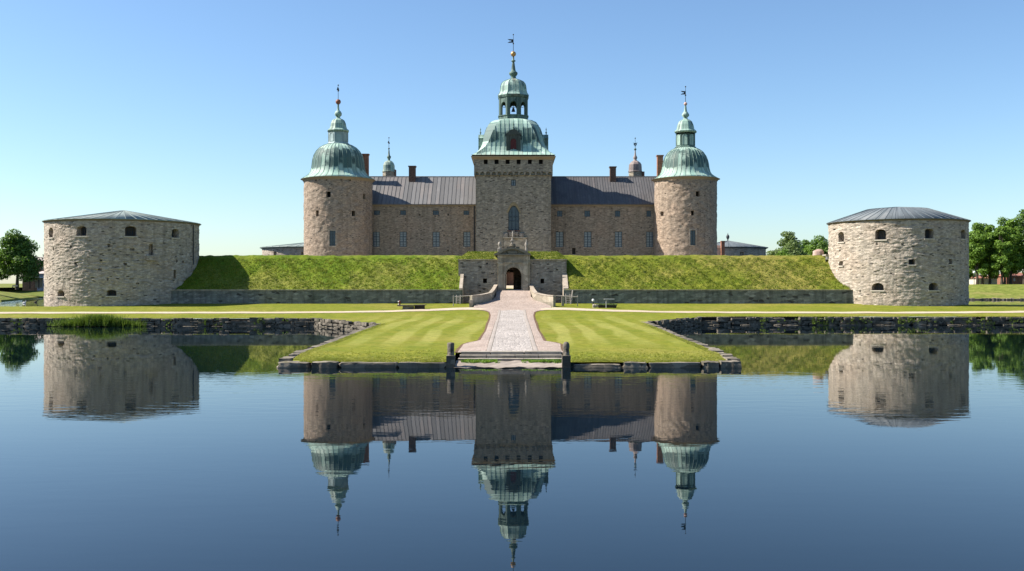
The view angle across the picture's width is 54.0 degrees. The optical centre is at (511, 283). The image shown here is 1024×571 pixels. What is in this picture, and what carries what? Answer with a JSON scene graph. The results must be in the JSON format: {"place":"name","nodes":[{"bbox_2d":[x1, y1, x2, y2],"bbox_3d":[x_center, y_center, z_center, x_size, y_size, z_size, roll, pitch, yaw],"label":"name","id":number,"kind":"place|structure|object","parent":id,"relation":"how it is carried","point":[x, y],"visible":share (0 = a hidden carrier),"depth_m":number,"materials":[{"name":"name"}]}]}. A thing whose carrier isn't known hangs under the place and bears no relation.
{"place":"outdoors","nodes":[
{"label":"outdoors","id":0,"kind":"place"},
{"bbox_2d":[0,307,485,313],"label":"sandy path","id":1,"kind":"structure","parent":0,"point":[468,308],"depth_m":123.31,"materials":[{"name":"beige sand"}]},
{"bbox_2d":[482,308,540,310],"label":"forecourt path","id":2,"kind":"structure","parent":0,"point":[503,309],"depth_m":129.26,"materials":[{"name":"beige gravel"}]},
{"bbox_2d":[0,298,1023,570],"bbox_3d":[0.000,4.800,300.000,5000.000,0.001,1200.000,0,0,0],"label":"water","id":3,"kind":"structure","parent":0,"point":[782,448],"depth_m":27.90,"materials":[{"name":"blue liquid"}]},
{"bbox_2d":[0,317,374,330],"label":"quay wall","id":4,"kind":"structure","parent":3,"relation":"in","point":[305,322],"depth_m":112.78,"materials":[{"name":"stone"}]},
{"bbox_2d":[47,318,109,326],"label":"reed clump","id":5,"kind":"object","parent":4,"relation":"on","point":[72,323],"visible":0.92,"depth_m":111.70,"materials":[{"name":"green plant"}]},
{"bbox_2d":[59,312,128,325],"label":"reed clump","id":6,"kind":"object","parent":4,"relation":"on","point":[101,319],"visible":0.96,"depth_m":111.67,"materials":[{"name":"green plant"}]},
{"bbox_2d":[98,319,146,326],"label":"reed clump","id":7,"kind":"object","parent":4,"relation":"on","point":[128,323],"visible":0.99,"depth_m":111.91,"materials":[{"name":"green plant"}]},
{"bbox_2d":[646,316,1023,328],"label":"quay wall","id":8,"kind":"structure","parent":3,"relation":"in","point":[680,322],"depth_m":115.81,"materials":[{"name":"stone"}]},
{"bbox_2d":[10,317,1022,325],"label":"weeds","id":9,"kind":"object","parent":8,"relation":"on","point":[899,320],"visible":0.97,"depth_m":115.59,"materials":[{"name":"green plant"}]},
{"bbox_2d":[0,303,1023,362],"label":"lawn","id":10,"kind":"structure","parent":0,"point":[580,331],"depth_m":116.26,"materials":[{"name":"green plant"}]},
{"bbox_2d":[42,210,200,305],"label":"bastion","id":11,"kind":"object","parent":10,"relation":"on","point":[122,258],"visible":0.91,"depth_m":138.49,"materials":[{"name":"stone"}]},
{"bbox_2d":[171,274,463,306],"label":"retaining wall","id":12,"kind":"structure","parent":10,"relation":"on","point":[261,296],"depth_m":142.00,"materials":[{"name":"stone"}]},
{"bbox_2d":[177,255,459,289],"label":"rampart","id":13,"kind":"object","parent":12,"relation":"on","point":[256,272],"visible":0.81,"depth_m":146.55,"materials":[{"name":"green plant"}]},
{"bbox_2d":[397,304,426,308],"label":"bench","id":14,"kind":"object","parent":10,"relation":"on","point":[419,306],"visible":0.74,"depth_m":130.08,"materials":[{"name":"wood"}]},
{"bbox_2d":[455,351,561,367],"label":"stone steps","id":15,"kind":"structure","parent":10,"relation":"on","point":[508,359],"depth_m":59.97,"materials":[{"name":"grey stone"}]},
{"bbox_2d":[446,342,454,367],"bbox_3d":[-3.501,4.262,57.453,0.500,1.824,0.631,0,0,0],"label":"stone post","id":16,"kind":"object","parent":15,"relation":"on","point":[450,359],"visible":0.76,"depth_m":57.15,"materials":[{"name":"grey stone"}]},
{"bbox_2d":[461,358,561,362],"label":"weeds","id":17,"kind":"object","parent":15,"relation":"on","point":[491,360],"visible":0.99,"depth_m":59.00,"materials":[{"name":"green plant"}]},
{"bbox_2d":[562,342,570,367],"bbox_3d":[3.099,4.242,57.453,0.500,1.864,0.631,0,0,0],"label":"stone post","id":18,"kind":"object","parent":15,"relation":"on","point":[566,359],"visible":0.8,"depth_m":57.15,"materials":[{"name":"grey stone"}]},
{"bbox_2d":[454,310,562,352],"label":"soil edge","id":19,"kind":"object","parent":10,"relation":"on","point":[480,337],"visible":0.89,"depth_m":81.34,"materials":[{"name":"brown soil"}]},
{"bbox_2d":[277,322,741,367],"bbox_3d":[0.203,4.555,80.300,27.514,1.386,46.611,0,0,0],"label":"pier edge","id":20,"kind":"object","parent":10,"relation":"on","point":[730,361],"visible":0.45,"depth_m":57.23,"materials":[{"name":"stone"}]},
{"bbox_2d":[458,310,562,352],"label":"gravel border","id":21,"kind":"object","parent":10,"relation":"on","point":[482,345],"visible":0.98,"depth_m":71.77,"materials":[{"name":"beige gravel"}]},
{"bbox_2d":[458,238,566,302],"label":"gatehouse","id":22,"kind":"object","parent":10,"relation":"on","point":[483,272],"visible":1,"depth_m":146.00,"materials":[{"name":"stone"}]},
{"bbox_2d":[469,284,555,307],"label":"bridge","id":23,"kind":"structure","parent":10,"relation":"on","point":[494,297],"depth_m":137.83,"materials":[{"name":"stone"}]},
{"bbox_2d":[561,295,563,305],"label":"guard stone","id":24,"kind":"object","parent":10,"relation":"on","point":[562,301],"visible":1,"depth_m":137.63,"materials":[{"name":"grey stone"}]},
{"bbox_2d":[598,304,616,307],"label":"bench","id":25,"kind":"object","parent":10,"relation":"on","point":[607,305],"visible":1,"depth_m":133.27,"materials":[{"name":"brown wood"}]},
{"bbox_2d":[562,274,852,303],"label":"retaining wall","id":26,"kind":"structure","parent":10,"relation":"on","point":[746,296],"depth_m":142.00,"materials":[{"name":"stone"}]},
{"bbox_2d":[563,255,850,289],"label":"rampart","id":27,"kind":"object","parent":26,"relation":"on","point":[642,258],"visible":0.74,"depth_m":146.65,"materials":[{"name":"green plant"}]},
{"bbox_2d":[176,256,849,289],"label":"grass","id":28,"kind":"structure","parent":27,"relation":"on","point":[570,261],"depth_m":145.99,"materials":[{"name":"green plant"}]},
{"bbox_2d":[813,249,823,254],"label":"boulder","id":29,"kind":"object","parent":27,"relation":"on","point":[818,252],"visible":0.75,"depth_m":151.16,"materials":[{"name":"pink stone"}]},
{"bbox_2d":[826,207,970,305],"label":"bastion","id":30,"kind":"object","parent":10,"relation":"on","point":[903,256],"visible":0.93,"depth_m":138.67,"materials":[{"name":"stone"}]},
{"bbox_2d":[0,284,1023,301],"bbox_3d":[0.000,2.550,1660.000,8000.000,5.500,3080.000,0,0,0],"label":"bank","id":31,"kind":"structure","parent":0,"point":[976,291],"depth_m":314.51,"materials":[{"name":"green plant"}]},
{"bbox_2d":[0,250,9,279],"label":"tree","id":32,"kind":"object","parent":31,"relation":"on","point":[2,277],"visible":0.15,"depth_m":293.08,"materials":[{"name":"green plant"}]},
{"bbox_2d":[0,229,43,289],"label":"tree","id":33,"kind":"object","parent":31,"relation":"on","point":[18,256],"visible":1,"depth_m":285.14,"materials":[{"name":"green plant"}]},
{"bbox_2d":[22,257,43,290],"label":"house","id":34,"kind":"structure","parent":31,"relation":"on","point":[25,286],"depth_m":330.00,"materials":[{"name":"brick"}]},
{"bbox_2d":[29,277,43,288],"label":"shelter","id":35,"kind":"object","parent":31,"relation":"on","point":[38,283],"visible":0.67,"depth_m":298.20,"materials":[{"name":"grey metal"}]},
{"bbox_2d":[37,271,43,290],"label":"house","id":36,"kind":"structure","parent":31,"relation":"on","point":[41,273],"depth_m":322.00,"materials":[{"name":"blue paint"}]},
{"bbox_2d":[259,243,303,254],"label":"bastion","id":37,"kind":"object","parent":31,"relation":"on","point":[293,249],"visible":0.22,"depth_m":240.21,"materials":[{"name":"stone"}]},
{"bbox_2d":[717,241,724,254],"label":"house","id":38,"kind":"structure","parent":31,"relation":"on","point":[721,249],"depth_m":225.00,"materials":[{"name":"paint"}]},
{"bbox_2d":[717,233,767,255],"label":"bastion","id":39,"kind":"object","parent":31,"relation":"on","point":[732,248],"visible":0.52,"depth_m":241.69,"materials":[{"name":"metal"}]},
{"bbox_2d":[766,250,777,254],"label":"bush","id":40,"kind":"object","parent":31,"relation":"on","point":[772,252],"visible":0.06,"depth_m":295.12,"materials":[{"name":"green plant"}]},
{"bbox_2d":[776,249,789,255],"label":"bush","id":41,"kind":"object","parent":31,"relation":"on","point":[779,253],"visible":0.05,"depth_m":279.51,"materials":[{"name":"green plant"}]},
{"bbox_2d":[773,231,803,253],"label":"tree","id":42,"kind":"object","parent":31,"relation":"on","point":[788,236],"visible":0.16,"depth_m":298.93,"materials":[{"name":"green plant"}]},
{"bbox_2d":[777,239,808,255],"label":"tree","id":43,"kind":"object","parent":31,"relation":"on","point":[794,249],"visible":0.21,"depth_m":288.76,"materials":[{"name":"green plant"}]},
{"bbox_2d":[799,239,810,248],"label":"tree","id":44,"kind":"object","parent":31,"relation":"on","point":[804,242],"visible":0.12,"depth_m":316.75,"materials":[{"name":"green plant"}]},
{"bbox_2d":[802,239,820,254],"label":"tree","id":45,"kind":"object","parent":31,"relation":"on","point":[809,249],"visible":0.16,"depth_m":305.01,"materials":[{"name":"green plant"}]},
{"bbox_2d":[814,235,827,245],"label":"tree","id":46,"kind":"object","parent":31,"relation":"on","point":[821,239],"visible":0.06,"depth_m":311.59,"materials":[{"name":"green plant"}]},
{"bbox_2d":[815,240,828,253],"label":"tree","id":47,"kind":"object","parent":31,"relation":"on","point":[824,246],"visible":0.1,"depth_m":303.32,"materials":[{"name":"green plant"}]},
{"bbox_2d":[969,241,974,278],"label":"tree","id":48,"kind":"object","parent":31,"relation":"on","point":[971,276],"visible":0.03,"depth_m":348.43,"materials":[{"name":"green plant"}]},
{"bbox_2d":[969,222,990,283],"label":"tree","id":49,"kind":"object","parent":31,"relation":"on","point":[979,243],"visible":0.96,"depth_m":342.26,"materials":[{"name":"green plant"}]},
{"bbox_2d":[972,223,991,283],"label":"tree","id":50,"kind":"object","parent":31,"relation":"on","point":[984,276],"visible":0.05,"depth_m":365.61,"materials":[{"name":"green plant"}]},
{"bbox_2d":[969,276,996,283],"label":"house","id":51,"kind":"structure","parent":31,"relation":"on","point":[986,280],"depth_m":372.00,"materials":[{"name":"paint"}]},
{"bbox_2d":[980,224,1000,283],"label":"tree","id":52,"kind":"object","parent":31,"relation":"on","point":[991,237],"visible":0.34,"depth_m":346.37,"materials":[{"name":"green plant"}]},
{"bbox_2d":[969,298,1023,299],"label":"shore stones","id":53,"kind":"object","parent":31,"relation":"on","point":[995,299],"visible":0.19,"depth_m":295.59,"materials":[{"name":"grey stone"}]},
{"bbox_2d":[990,225,1013,283],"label":"tree","id":54,"kind":"object","parent":31,"relation":"on","point":[1002,247],"visible":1,"depth_m":338.51,"materials":[{"name":"green plant"}]},
{"bbox_2d":[993,217,1017,283],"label":"tree","id":55,"kind":"object","parent":31,"relation":"on","point":[1001,222],"visible":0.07,"depth_m":367.10,"materials":[{"name":"green plant"}]},
{"bbox_2d":[997,273,1022,283],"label":"house","id":56,"kind":"structure","parent":31,"relation":"on","point":[1017,278],"depth_m":372.00,"materials":[{"name":"paint"}]},
{"bbox_2d":[998,218,1023,283],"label":"tree","id":57,"kind":"object","parent":31,"relation":"on","point":[1016,259],"visible":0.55,"depth_m":343.74,"materials":[{"name":"green plant"}]},
{"bbox_2d":[1011,209,1023,283],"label":"tree","id":58,"kind":"object","parent":31,"relation":"on","point":[1020,218],"visible":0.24,"depth_m":350.76,"materials":[{"name":"green plant"}]},
{"bbox_2d":[491,310,532,350],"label":"cobbled path","id":59,"kind":"structure","parent":0,"point":[512,333],"depth_m":81.19,"materials":[{"name":"grey stone"}]},
{"bbox_2d":[486,310,537,351],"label":"path edging","id":60,"kind":"object","parent":59,"relation":"on","point":[490,343],"visible":0.99,"depth_m":79.34,"materials":[{"name":"stone"}]},
{"bbox_2d":[0,0,1023,283],"label":"sky","id":61,"kind":"structure","parent":0,"point":[808,115],"materials":[{"name":"blue"}]},
{"bbox_2d":[540,307,1023,312],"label":"sandy path","id":62,"kind":"structure","parent":0,"point":[558,308],"depth_m":124.82,"materials":[{"name":"beige sand"}]},
{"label":"courtyard","id":63,"kind":"structure","parent":0,"visible":0},
{"bbox_2d":[301,85,374,255],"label":"round tower","id":64,"kind":"structure","parent":63,"relation":"on","point":[337,180],"depth_m":179.23,"materials":[{"name":"stone"}]},
{"bbox_2d":[328,230,335,246],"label":"window","id":65,"kind":"structure","parent":64,"relation":"in","point":[332,232],"depth_m":178.01,"materials":[{"name":"blue glass"}]},
{"bbox_2d":[382,137,395,175],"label":"stair turret","id":66,"kind":"object","parent":63,"relation":"on","point":[389,167],"visible":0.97,"depth_m":205.10,"materials":[{"name":"stone"}]},
{"bbox_2d":[362,154,475,255],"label":"castle wing","id":67,"kind":"structure","parent":63,"relation":"on","point":[413,213],"depth_m":186.00,"materials":[{"name":"stone"}]},
{"bbox_2d":[373,232,379,247],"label":"window","id":68,"kind":"structure","parent":67,"relation":"in","point":[376,235],"depth_m":186.19,"materials":[{"name":"blue glass"}]},
{"bbox_2d":[374,210,379,214],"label":"window","id":69,"kind":"structure","parent":67,"relation":"in","point":[376,212],"depth_m":186.19,"materials":[{"name":"glass"}]},
{"bbox_2d":[400,210,405,214],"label":"window","id":70,"kind":"structure","parent":67,"relation":"in","point":[402,212],"depth_m":186.19,"materials":[{"name":"glass"}]},
{"bbox_2d":[399,232,406,247],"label":"window","id":71,"kind":"structure","parent":67,"relation":"in","point":[403,235],"depth_m":186.24,"materials":[{"name":"blue glass"}]},
{"bbox_2d":[433,210,438,214],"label":"window","id":72,"kind":"structure","parent":67,"relation":"in","point":[435,212],"depth_m":186.24,"materials":[{"name":"grey glass"}]},
{"bbox_2d":[432,232,439,247],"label":"window","id":73,"kind":"structure","parent":67,"relation":"in","point":[436,235],"depth_m":186.24,"materials":[{"name":"blue glass"}]},
{"bbox_2d":[463,232,470,247],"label":"window","id":74,"kind":"structure","parent":67,"relation":"in","point":[466,235],"depth_m":186.24,"materials":[{"name":"blue glass"}]},
{"bbox_2d":[471,34,555,285],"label":"gate tower","id":75,"kind":"structure","parent":63,"relation":"on","point":[513,158],"depth_m":180.00,"materials":[{"name":"stone"}]},
{"bbox_2d":[507,272,512,284],"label":"door","id":76,"kind":"structure","parent":75,"relation":"in","point":[509,274],"depth_m":180.55,"materials":[{"name":"brown wood"}]},
{"bbox_2d":[511,180,515,185],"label":"window","id":77,"kind":"structure","parent":75,"relation":"in","point":[513,182],"depth_m":180.24,"materials":[{"name":"glass"}]},
{"bbox_2d":[506,202,520,231],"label":"window","id":78,"kind":"structure","parent":75,"relation":"in","point":[513,211],"depth_m":180.42,"materials":[{"name":"glass"}]},
{"bbox_2d":[551,155,663,255],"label":"castle wing","id":79,"kind":"structure","parent":63,"relation":"on","point":[612,214],"depth_m":186.00,"materials":[{"name":"stone"}]},
{"bbox_2d":[557,211,561,216],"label":"window","id":80,"kind":"structure","parent":79,"relation":"in","point":[559,213],"depth_m":186.21,"materials":[{"name":"grey glass"}]},
{"bbox_2d":[555,232,563,247],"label":"window","id":81,"kind":"structure","parent":79,"relation":"in","point":[559,235],"depth_m":186.24,"materials":[{"name":"glass"}]},
{"bbox_2d":[584,211,589,216],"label":"window","id":82,"kind":"structure","parent":79,"relation":"in","point":[586,213],"depth_m":186.24,"materials":[{"name":"glass"}]},
{"bbox_2d":[583,232,591,247],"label":"window","id":83,"kind":"structure","parent":79,"relation":"in","point":[587,235],"depth_m":186.24,"materials":[{"name":"blue glass"}]},
{"bbox_2d":[615,211,619,216],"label":"window","id":84,"kind":"structure","parent":79,"relation":"in","point":[617,213],"depth_m":186.24,"materials":[{"name":"glass"}]},
{"bbox_2d":[614,232,622,247],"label":"window","id":85,"kind":"structure","parent":79,"relation":"in","point":[618,235],"depth_m":186.24,"materials":[{"name":"glass"}]},
{"bbox_2d":[646,211,650,216],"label":"window","id":86,"kind":"structure","parent":79,"relation":"in","point":[648,213],"depth_m":186.19,"materials":[{"name":"glass"}]},
{"bbox_2d":[646,232,653,247],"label":"window","id":87,"kind":"structure","parent":79,"relation":"in","point":[649,235],"depth_m":186.24,"materials":[{"name":"blue glass"}]},
{"bbox_2d":[628,138,644,175],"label":"stair turret","id":88,"kind":"object","parent":63,"relation":"on","point":[635,167],"visible":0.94,"depth_m":205.09,"materials":[{"name":"stone"}]},
{"bbox_2d":[651,86,719,255],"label":"round tower","id":89,"kind":"structure","parent":63,"relation":"on","point":[685,201],"depth_m":179.70,"materials":[{"name":"stone"}]},
{"bbox_2d":[689,229,696,245],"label":"window","id":90,"kind":"structure","parent":89,"relation":"in","point":[691,232],"depth_m":178.53,"materials":[{"name":"blue glass"}]}
]}

